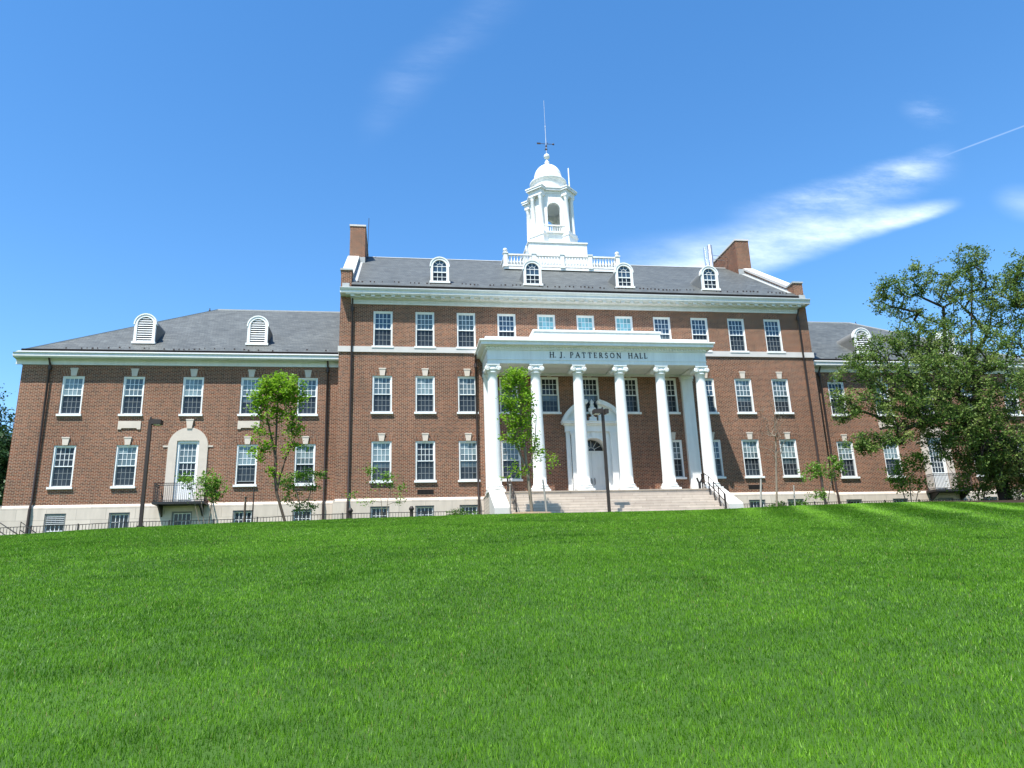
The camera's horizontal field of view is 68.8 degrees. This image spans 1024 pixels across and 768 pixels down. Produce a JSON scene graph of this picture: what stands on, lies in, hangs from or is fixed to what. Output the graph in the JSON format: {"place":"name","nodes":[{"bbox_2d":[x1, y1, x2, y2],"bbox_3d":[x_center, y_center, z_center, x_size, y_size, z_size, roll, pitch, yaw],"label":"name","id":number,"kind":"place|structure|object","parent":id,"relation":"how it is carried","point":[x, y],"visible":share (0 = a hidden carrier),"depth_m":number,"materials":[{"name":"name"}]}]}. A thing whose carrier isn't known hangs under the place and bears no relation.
{"place":"outdoors","nodes":[
{"label":"outdoors","id":0,"kind":"place"},
{"bbox_2d":[0,501,1023,767],"bbox_3d":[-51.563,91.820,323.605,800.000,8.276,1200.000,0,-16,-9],"label":"ground","id":1,"kind":"structure","parent":0,"point":[424,760],"depth_m":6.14,"materials":[{"name":"green plant"}]},
{"bbox_2d":[0,420,12,505],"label":"dense tree","id":2,"kind":"object","parent":1,"relation":"on","point":[5,443],"visible":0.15,"depth_m":56.53,"materials":[{"name":"green plant"}]},
{"bbox_2d":[0,383,15,437],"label":"dense tree","id":3,"kind":"object","parent":1,"relation":"on","point":[4,414],"visible":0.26,"depth_m":62.28,"materials":[{"name":"green plant"}]},
{"bbox_2d":[0,522,35,534],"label":"stair rail","id":4,"kind":"object","parent":1,"relation":"on","point":[19,531],"visible":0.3,"depth_m":33.21,"materials":[{"name":"black metal"}]},
{"bbox_2d":[136,417,163,527],"bbox_3d":[-15.616,3.807,32.226,0.630,4.934,0.400,0,-16,-9],"label":"lamp post","id":5,"kind":"object","parent":1,"relation":"on","point":[155,422],"visible":0.92,"depth_m":32.24,"materials":[{"name":"brown metal"}]},
{"bbox_2d":[175,468,231,523],"bbox_3d":[-14.478,5.484,34.935,2.707,3.158,1.658,0,-16,-9],"label":"shrub","id":6,"kind":"object","parent":1,"relation":"on","point":[213,487],"visible":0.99,"depth_m":35.02,"materials":[{"name":"green plant"}]},
{"bbox_2d":[0,511,475,534],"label":"iron fence","id":7,"kind":"object","parent":1,"relation":"on","point":[78,526],"visible":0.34,"depth_m":35.67,"materials":[{"name":"black metal"}]},
{"bbox_2d":[243,496,246,521],"bbox_3d":[-11.634,5.543,32.565,0.139,1.310,0.139,7,-18,-30],"label":"tree stake","id":8,"kind":"object","parent":1,"relation":"on","point":[244,513],"visible":0.86,"depth_m":32.55,"materials":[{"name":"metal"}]},
{"bbox_2d":[252,486,254,521],"bbox_3d":[-11.378,5.374,32.862,0.062,1.748,0.055,0,-16,-9],"label":"tree stake","id":9,"kind":"object","parent":1,"relation":"on","point":[253,503],"visible":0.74,"depth_m":32.87,"materials":[{"name":"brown wood"}]},
{"bbox_2d":[243,369,311,521],"bbox_3d":[-10.582,2.750,33.554,2.964,7.016,2.502,0,-16,-9],"label":"young tree","id":10,"kind":"object","parent":1,"relation":"on","point":[284,395],"visible":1,"depth_m":33.62,"materials":[{"name":"green plant"}]},
{"bbox_2d":[271,466,331,520],"bbox_3d":[-9.971,5.405,35.286,2.839,2.985,1.591,0,-16,-9],"label":"shrub","id":11,"kind":"object","parent":1,"relation":"on","point":[300,475],"visible":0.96,"depth_m":35.32,"materials":[{"name":"green plant"}]},
{"bbox_2d":[348,508,352,518],"bbox_3d":[-7.492,6.149,34.612,0.240,0.820,0.240,0,-16,-9],"label":"bollard","id":12,"kind":"object","parent":1,"relation":"on","point":[350,510],"visible":0.62,"depth_m":34.59,"materials":[{"name":"brown metal"}]},
{"bbox_2d":[345,463,408,516],"bbox_3d":[-6.557,5.372,36.079,3.264,3.129,1.436,0,-16,-9],"label":"shrub","id":13,"kind":"object","parent":1,"relation":"on","point":[390,476],"visible":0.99,"depth_m":36.09,"materials":[{"name":"green plant"}]},
{"bbox_2d":[409,506,413,515],"bbox_3d":[-4.710,6.132,35.048,0.240,0.820,0.240,0,-16,-9],"label":"bollard","id":14,"kind":"object","parent":1,"relation":"on","point":[411,508],"visible":0.6,"depth_m":35.02,"materials":[{"name":"brown metal"}]},
{"bbox_2d":[446,507,478,514],"bbox_3d":[-2.327,6.293,35.800,1.770,0.777,1.062,0,-16,-9],"label":"shrub","id":15,"kind":"object","parent":1,"relation":"on","point":[454,512],"visible":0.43,"depth_m":35.70,"materials":[{"name":"green plant"}]},
{"bbox_2d":[509,484,510,513],"bbox_3d":[-0.078,5.541,35.198,0.135,1.663,0.105,0,-16,-9],"label":"sign post","id":16,"kind":"object","parent":1,"relation":"on","point":[509,498],"visible":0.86,"depth_m":35.21,"materials":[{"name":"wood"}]},
{"bbox_2d":[0,100,1023,534],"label":"brick hall","id":17,"kind":"structure","parent":1,"relation":"on","point":[678,372],"depth_m":41.68,"materials":[{"name":"brick"}]},
{"bbox_2d":[43,514,65,532],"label":"basement window","id":18,"kind":"structure","parent":17,"relation":"in","point":[50,519],"depth_m":37.54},
{"bbox_2d":[46,437,79,489],"bbox_3d":[-23.037,4.066,38.388,1.407,2.700,0.260,0,-16,-9],"label":"window","id":19,"kind":"structure","parent":17,"relation":"in","point":[63,460],"depth_m":38.44,"materials":[{"name":"white paint"}]},
{"bbox_2d":[56,368,88,415],"bbox_3d":[-23.166,0.434,39.391,1.407,2.615,0.260,0,-16,-9],"label":"window","id":20,"kind":"structure","parent":17,"relation":"in","point":[73,379],"depth_m":39.46,"materials":[{"name":"white paint"}]},
{"bbox_2d":[108,512,129,527],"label":"basement window","id":21,"kind":"structure","parent":17,"relation":"in","point":[113,517],"depth_m":38.04,"materials":[{"name":"glass"}]},
{"bbox_2d":[110,437,141,488],"bbox_3d":[-20.056,4.086,38.844,1.407,2.700,0.260,0,-16,-9],"label":"window","id":22,"kind":"structure","parent":17,"relation":"in","point":[126,453],"depth_m":38.90,"materials":[{"name":"white paint"}]},
{"bbox_2d":[118,368,148,415],"bbox_3d":[-20.185,0.455,39.847,1.407,2.615,0.260,0,-16,-9],"label":"window","id":23,"kind":"structure","parent":17,"relation":"in","point":[133,387],"depth_m":39.91,"materials":[{"name":"white paint"}]},
{"bbox_2d":[171,511,191,524],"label":"basement window","id":24,"kind":"structure","parent":17,"relation":"in","point":[182,515],"depth_m":38.51,"materials":[{"name":"glass"}]},
{"bbox_2d":[173,441,198,500],"bbox_3d":[-17.066,4.606,39.214,1.107,3.270,0.120,0,-16,-9],"label":"balcony door","id":25,"kind":"structure","parent":17,"relation":"in","point":[187,451],"depth_m":39.30,"materials":[{"name":"white paint"}]},
{"bbox_2d":[178,369,207,415],"bbox_3d":[-17.205,0.475,40.304,1.407,2.615,0.260,0,-16,-9],"label":"window","id":26,"kind":"structure","parent":17,"relation":"in","point":[192,393],"depth_m":40.37,"materials":[{"name":"white paint"}]},
{"bbox_2d":[232,510,251,522],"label":"basement window","id":27,"kind":"structure","parent":17,"relation":"in","point":[237,514],"depth_m":38.96,"materials":[{"name":"glass"}]},
{"bbox_2d":[233,436,260,486],"bbox_3d":[-14.111,4.126,39.755,1.407,2.700,0.260,0,-16,-9],"label":"window","id":28,"kind":"structure","parent":17,"relation":"in","point":[246,466],"depth_m":39.79,"materials":[{"name":"white paint"}]},
{"bbox_2d":[237,370,264,415],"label":"window","id":29,"kind":"structure","parent":17,"relation":"in","point":[246,384],"depth_m":40.86,"materials":[{"name":"white paint"}]},
{"bbox_2d":[292,509,311,520],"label":"basement window","id":30,"kind":"structure","parent":17,"relation":"in","point":[309,513],"depth_m":39.43,"materials":[{"name":"glass"}]},
{"bbox_2d":[292,436,318,485],"bbox_3d":[-11.141,4.146,40.209,1.407,2.700,0.260,0,-16,-9],"label":"window","id":31,"kind":"structure","parent":17,"relation":"in","point":[303,458],"depth_m":40.33,"materials":[{"name":"white paint"}]},
{"bbox_2d":[295,370,320,415],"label":"window","id":32,"kind":"structure","parent":17,"relation":"in","point":[312,384],"depth_m":41.32,"materials":[{"name":"white paint"}]},
{"bbox_2d":[370,506,388,517],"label":"basement window","id":33,"kind":"structure","parent":17,"relation":"in","point":[377,509],"depth_m":39.37,"materials":[{"name":"glass"}]},
{"bbox_2d":[369,433,394,482],"bbox_3d":[-7.019,3.986,40.158,1.407,2.700,0.260,0,-16,-9],"label":"window","id":34,"kind":"structure","parent":17,"relation":"in","point":[380,446],"depth_m":40.27,"materials":[{"name":"white glass"}]},
{"bbox_2d":[370,368,394,413],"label":"window","id":35,"kind":"structure","parent":17,"relation":"in","point":[382,379],"depth_m":41.21,"materials":[{"name":"white paint"}]},
{"bbox_2d":[372,311,393,347],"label":"window","id":36,"kind":"structure","parent":17,"relation":"in","point":[382,320],"depth_m":42.19,"materials":[{"name":"glass"}]},
{"bbox_2d":[415,505,433,515],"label":"basement window","id":37,"kind":"structure","parent":17,"relation":"in","point":[428,510],"depth_m":39.74,"materials":[{"name":"glass"}]},
{"bbox_2d":[412,433,437,482],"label":"window","id":38,"kind":"structure","parent":17,"relation":"in","point":[424,443],"depth_m":40.57,"materials":[{"name":"white paint"}]},
{"bbox_2d":[414,312,435,347],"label":"window","id":39,"kind":"structure","parent":17,"relation":"in","point":[424,321],"depth_m":42.55,"materials":[{"name":"glass"}]},
{"bbox_2d":[413,368,437,413],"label":"window","id":40,"kind":"structure","parent":17,"relation":"in","point":[424,378],"depth_m":41.57,"materials":[{"name":"white paint"}]},
{"bbox_2d":[456,313,476,348],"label":"window","id":41,"kind":"structure","parent":17,"relation":"in","point":[466,335],"depth_m":42.89,"materials":[{"name":"glass"}]},
{"bbox_2d":[455,369,478,413],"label":"window","id":42,"kind":"structure","parent":17,"relation":"in","point":[466,385],"depth_m":41.92,"materials":[{"name":"white paint"}]},
{"bbox_2d":[456,433,480,481],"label":"window","id":43,"kind":"structure","parent":17,"relation":"in","point":[467,446],"depth_m":40.93,"materials":[{"name":"white glass"}]},
{"bbox_2d":[460,505,477,513],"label":"basement window","id":44,"kind":"structure","parent":17,"relation":"in","point":[466,507],"depth_m":40.11,"materials":[{"name":"glass"}]},
{"bbox_2d":[497,314,515,336],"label":"window","id":45,"kind":"structure","parent":17,"relation":"in","point":[506,323],"depth_m":43.35,"materials":[{"name":"glass"}]},
{"bbox_2d":[499,376,518,413],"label":"window","id":46,"kind":"structure","parent":17,"relation":"in","point":[501,410],"depth_m":42.22,"materials":[{"name":"white paint"}]},
{"bbox_2d":[507,475,516,511],"bbox_3d":[-0.014,5.563,37.066,0.048,2.412,2.733,0,-16,-9],"label":"handrail","id":47,"kind":"object","parent":17,"relation":"attached to","point":[513,493],"visible":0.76,"depth_m":36.76,"materials":[{"name":"brown metal"}]},
{"bbox_2d":[501,433,522,481],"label":"window","id":48,"kind":"structure","parent":17,"relation":"in","point":[506,452],"depth_m":41.25,"materials":[{"name":"white glass"}]},
{"bbox_2d":[537,315,554,328],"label":"window","id":49,"kind":"structure","parent":17,"relation":"in","point":[543,321],"depth_m":43.77,"materials":[{"name":"blue glass"}]},
{"bbox_2d":[540,376,561,413],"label":"window","id":50,"kind":"structure","parent":17,"relation":"in","point":[549,384],"depth_m":42.62,"materials":[{"name":"white paint"}]},
{"bbox_2d":[576,315,594,329],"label":"window","id":51,"kind":"structure","parent":17,"relation":"in","point":[583,322],"depth_m":44.12,"materials":[{"name":"blue glass"}]},
{"bbox_2d":[582,376,598,413],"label":"window","id":52,"kind":"structure","parent":17,"relation":"in","point":[590,385],"depth_m":43.04,"materials":[{"name":"white paint"}]},
{"bbox_2d":[561,399,620,489],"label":"front door","id":53,"kind":"structure","parent":17,"relation":"in","point":[594,426],"depth_m":42.10,"materials":[{"name":"white paint"}]},
{"bbox_2d":[615,316,632,330],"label":"window","id":54,"kind":"structure","parent":17,"relation":"in","point":[622,323],"depth_m":44.47,"materials":[{"name":"blue glass"}]},
{"bbox_2d":[624,377,641,413],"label":"window","id":55,"kind":"structure","parent":17,"relation":"in","point":[631,386],"depth_m":43.35,"materials":[{"name":"white paint"}]},
{"bbox_2d":[653,317,671,338],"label":"window","id":56,"kind":"structure","parent":17,"relation":"in","point":[662,324],"depth_m":44.80,"materials":[{"name":"glass"}]},
{"bbox_2d":[665,377,680,413],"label":"window","id":57,"kind":"structure","parent":17,"relation":"in","point":[670,382],"depth_m":43.71,"materials":[{"name":"white paint"}]},
{"bbox_2d":[671,432,686,478],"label":"window","id":58,"kind":"structure","parent":17,"relation":"in","point":[676,438],"depth_m":42.76,"materials":[{"name":"white glass"}]},
{"bbox_2d":[690,318,711,351],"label":"window","id":59,"kind":"structure","parent":17,"relation":"in","point":[699,327],"depth_m":45.12,"materials":[{"name":"glass"}]},
{"bbox_2d":[705,373,718,413],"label":"window","id":60,"kind":"structure","parent":17,"relation":"in","point":[710,389],"depth_m":44.11,"materials":[{"name":"white paint"}]},
{"bbox_2d":[701,473,726,508],"bbox_3d":[10.434,5.634,38.666,0.048,2.412,2.733,0,-16,-9],"label":"handrail","id":61,"kind":"object","parent":17,"relation":"attached to","point":[724,499],"visible":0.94,"depth_m":38.55,"materials":[{"name":"brown metal"}]},
{"bbox_2d":[712,432,725,478],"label":"window","id":62,"kind":"structure","parent":17,"relation":"in","point":[716,437],"depth_m":43.12,"materials":[{"name":"white glass"}]},
{"bbox_2d":[727,319,749,352],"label":"window","id":63,"kind":"structure","parent":17,"relation":"in","point":[736,330],"depth_m":45.38,"materials":[{"name":"glass"}]},
{"bbox_2d":[731,371,756,413],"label":"window","id":64,"kind":"structure","parent":17,"relation":"in","point":[742,380],"depth_m":44.43,"materials":[{"name":"white paint"}]},
{"bbox_2d":[738,432,764,477],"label":"window","id":65,"kind":"structure","parent":17,"relation":"in","point":[751,452],"depth_m":43.42,"materials":[{"name":"white glass"}]},
{"bbox_2d":[749,500,765,507],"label":"basement window","id":66,"kind":"structure","parent":17,"relation":"in","point":[751,502],"depth_m":42.58,"materials":[{"name":"glass"}]},
{"bbox_2d":[763,319,785,352],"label":"window","id":67,"kind":"structure","parent":17,"relation":"in","point":[772,329],"depth_m":45.75,"materials":[{"name":"glass"}]},
{"bbox_2d":[768,372,793,413],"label":"window","id":68,"kind":"structure","parent":17,"relation":"in","point":[779,381],"depth_m":44.79,"materials":[{"name":"white paint"}]},
{"bbox_2d":[776,432,800,477],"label":"window","id":69,"kind":"structure","parent":17,"relation":"in","point":[789,455],"depth_m":43.78,"materials":[{"name":"white glass"}]},
{"bbox_2d":[787,499,803,505],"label":"basement window","id":70,"kind":"structure","parent":17,"relation":"in","point":[789,500],"depth_m":42.94,"materials":[{"name":"glass"}]},
{"bbox_2d":[824,375,847,415],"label":"window","id":71,"kind":"structure","parent":17,"relation":"in","point":[833,385],"depth_m":46.15,"materials":[{"name":"white paint"}]},
{"bbox_2d":[833,434,859,478],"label":"window","id":72,"kind":"structure","parent":17,"relation":"in","point":[848,459],"depth_m":45.06,"materials":[{"name":"white glass"}]},
{"bbox_2d":[846,499,861,502],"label":"basement window","id":73,"kind":"structure","parent":17,"relation":"in","point":[846,499],"depth_m":44.23,"materials":[{"name":"glass"}]},
{"bbox_2d":[869,375,893,415],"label":"window","id":74,"kind":"structure","parent":17,"relation":"in","point":[881,379],"depth_m":46.62,"materials":[{"name":"white paint"}]},
{"bbox_2d":[882,434,905,477],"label":"window","id":75,"kind":"structure","parent":17,"relation":"in","point":[893,452],"depth_m":45.51,"materials":[{"name":"white glass"}]},
{"bbox_2d":[893,498,907,501],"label":"basement window","id":76,"kind":"structure","parent":17,"relation":"in","point":[899,498],"depth_m":44.69,"materials":[{"name":"glass"}]},
{"bbox_2d":[917,378,934,413],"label":"window","id":77,"kind":"structure","parent":17,"relation":"in","point":[917,378],"depth_m":46.97,"materials":[{"name":"white paint"}]},
{"bbox_2d":[927,438,950,488],"bbox_3d":[26.073,4.899,45.820,1.107,3.270,0.120,0,-16,-9],"label":"balcony door","id":78,"kind":"structure","parent":17,"relation":"in","point":[940,467],"depth_m":45.76,"materials":[{"name":"white paint"}]},
{"bbox_2d":[998,377,1022,415],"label":"window","id":79,"kind":"structure","parent":17,"relation":"in","point":[999,379],"depth_m":47.84,"materials":[{"name":"white paint"}]},
{"bbox_2d":[495,364,560,511],"bbox_3d":[0.747,2.549,35.165,2.948,7.234,2.100,-3,-15,4],"label":"young tree","id":80,"kind":"object","parent":1,"relation":"on","point":[513,377],"visible":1,"depth_m":35.22,"materials":[{"name":"green plant"}]},
{"bbox_2d":[512,512,550,513],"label":"tree mulch","id":81,"kind":"object","parent":1,"relation":"on","point":[529,512],"visible":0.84,"depth_m":33.87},
{"bbox_2d":[542,479,547,511],"bbox_3d":[1.528,5.278,34.575,0.218,1.749,0.092,0,-16,-9],"label":"tree stake","id":82,"kind":"object","parent":81,"relation":"on","point":[546,510],"visible":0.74,"depth_m":34.56,"materials":[{"name":"grey wood"}]},
{"bbox_2d":[592,407,610,511],"bbox_3d":[4.451,3.714,36.310,0.740,5.387,0.400,0,-16,-9],"label":"lamp post","id":83,"kind":"object","parent":1,"relation":"on","point":[602,411],"visible":0.83,"depth_m":36.43,"materials":[{"name":"brown metal"}]},
{"bbox_2d":[760,477,761,506],"bbox_3d":[12.064,5.323,36.196,0.335,1.643,0.150,0,-16,-9],"label":"marker post","id":84,"kind":"object","parent":1,"relation":"on","point":[760,491],"visible":0.86,"depth_m":36.18,"materials":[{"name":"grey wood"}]},
{"bbox_2d":[757,401,785,505],"bbox_3d":[13.068,3.339,37.178,1.610,5.680,1.475,0,-16,-9],"label":"bare tree","id":85,"kind":"object","parent":1,"relation":"on","point":[775,458],"visible":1,"depth_m":37.20,"materials":[{"name":"plant"}]},
{"bbox_2d":[764,501,785,506],"bbox_3d":[13.246,6.115,37.379,1.167,0.604,0.823,0,-16,-9],"label":"shrub","id":86,"kind":"object","parent":1,"relation":"on","point":[779,504],"visible":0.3,"depth_m":37.32,"materials":[{"name":"green plant"}]},
{"bbox_2d":[793,485,795,505],"bbox_3d":[14.154,5.709,37.462,0.143,1.288,0.065,0,-16,-9],"label":"tree stake","id":87,"kind":"object","parent":1,"relation":"on","point":[794,495],"visible":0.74,"depth_m":37.47,"materials":[{"name":"grey wood"}]},
{"bbox_2d":[789,499,811,505],"bbox_3d":[14.448,6.096,37.654,0.949,0.594,1.160,8,-18,-32],"label":"shrub","id":88,"kind":"object","parent":1,"relation":"on","point":[799,502],"visible":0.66,"depth_m":37.53,"materials":[{"name":"green plant"}]},
{"bbox_2d":[798,454,847,504],"bbox_3d":[16.115,5.027,38.541,2.932,2.909,1.369,-1,-15,-3],"label":"tree","id":89,"kind":"object","parent":1,"relation":"on","point":[817,468],"visible":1,"depth_m":38.63,"materials":[{"name":"green plant"}]},
{"bbox_2d":[747,498,1023,507],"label":"iron fence","id":90,"kind":"object","parent":1,"relation":"on","point":[952,499],"visible":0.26,"depth_m":41.00,"materials":[{"name":"black metal"}]},
{"bbox_2d":[877,449,935,501],"bbox_3d":[21.136,5.029,39.551,2.846,3.126,1.756,0,-16,-9],"label":"shrub","id":91,"kind":"object","parent":1,"relation":"on","point":[901,478],"visible":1,"depth_m":39.48,"materials":[{"name":"green plant"}]},
{"bbox_2d":[919,499,1023,502],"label":"mulch bed","id":92,"kind":"object","parent":1,"relation":"on","point":[1011,501],"visible":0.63,"depth_m":33.95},
{"bbox_2d":[823,243,1023,499],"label":"magnolia tree","id":93,"kind":"object","parent":92,"relation":"on","point":[974,427],"visible":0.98,"depth_m":37.97,"materials":[{"name":"green plant"}]},
{"bbox_2d":[945,455,995,499],"bbox_3d":[24.517,5.132,39.701,3.354,2.775,1.872,0,-16,-9],"label":"shrub","id":94,"kind":"object","parent":92,"relation":"on","point":[962,487],"visible":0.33,"depth_m":39.52,"materials":[{"name":"green plant"}]},
{"bbox_2d":[988,247,1023,499],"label":"magnolia tree","id":95,"kind":"object","parent":92,"relation":"on","point":[1017,296],"visible":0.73,"depth_m":39.69,"materials":[{"name":"green plant"}]},
{"bbox_2d":[0,0,1023,432],"label":"sky","id":96,"kind":"structure","parent":0,"point":[162,159],"materials":[{"name":"blue"}]},
{"bbox_2d":[696,478,702,488],"bbox_3d":[10.437,5.636,41.577,0.410,0.841,0.288,0,-16,-9],"label":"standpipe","id":97,"kind":"object","parent":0,"point":[699,484],"visible":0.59,"depth_m":41.54,"materials":[{"name":"silver metal"}]}
]}

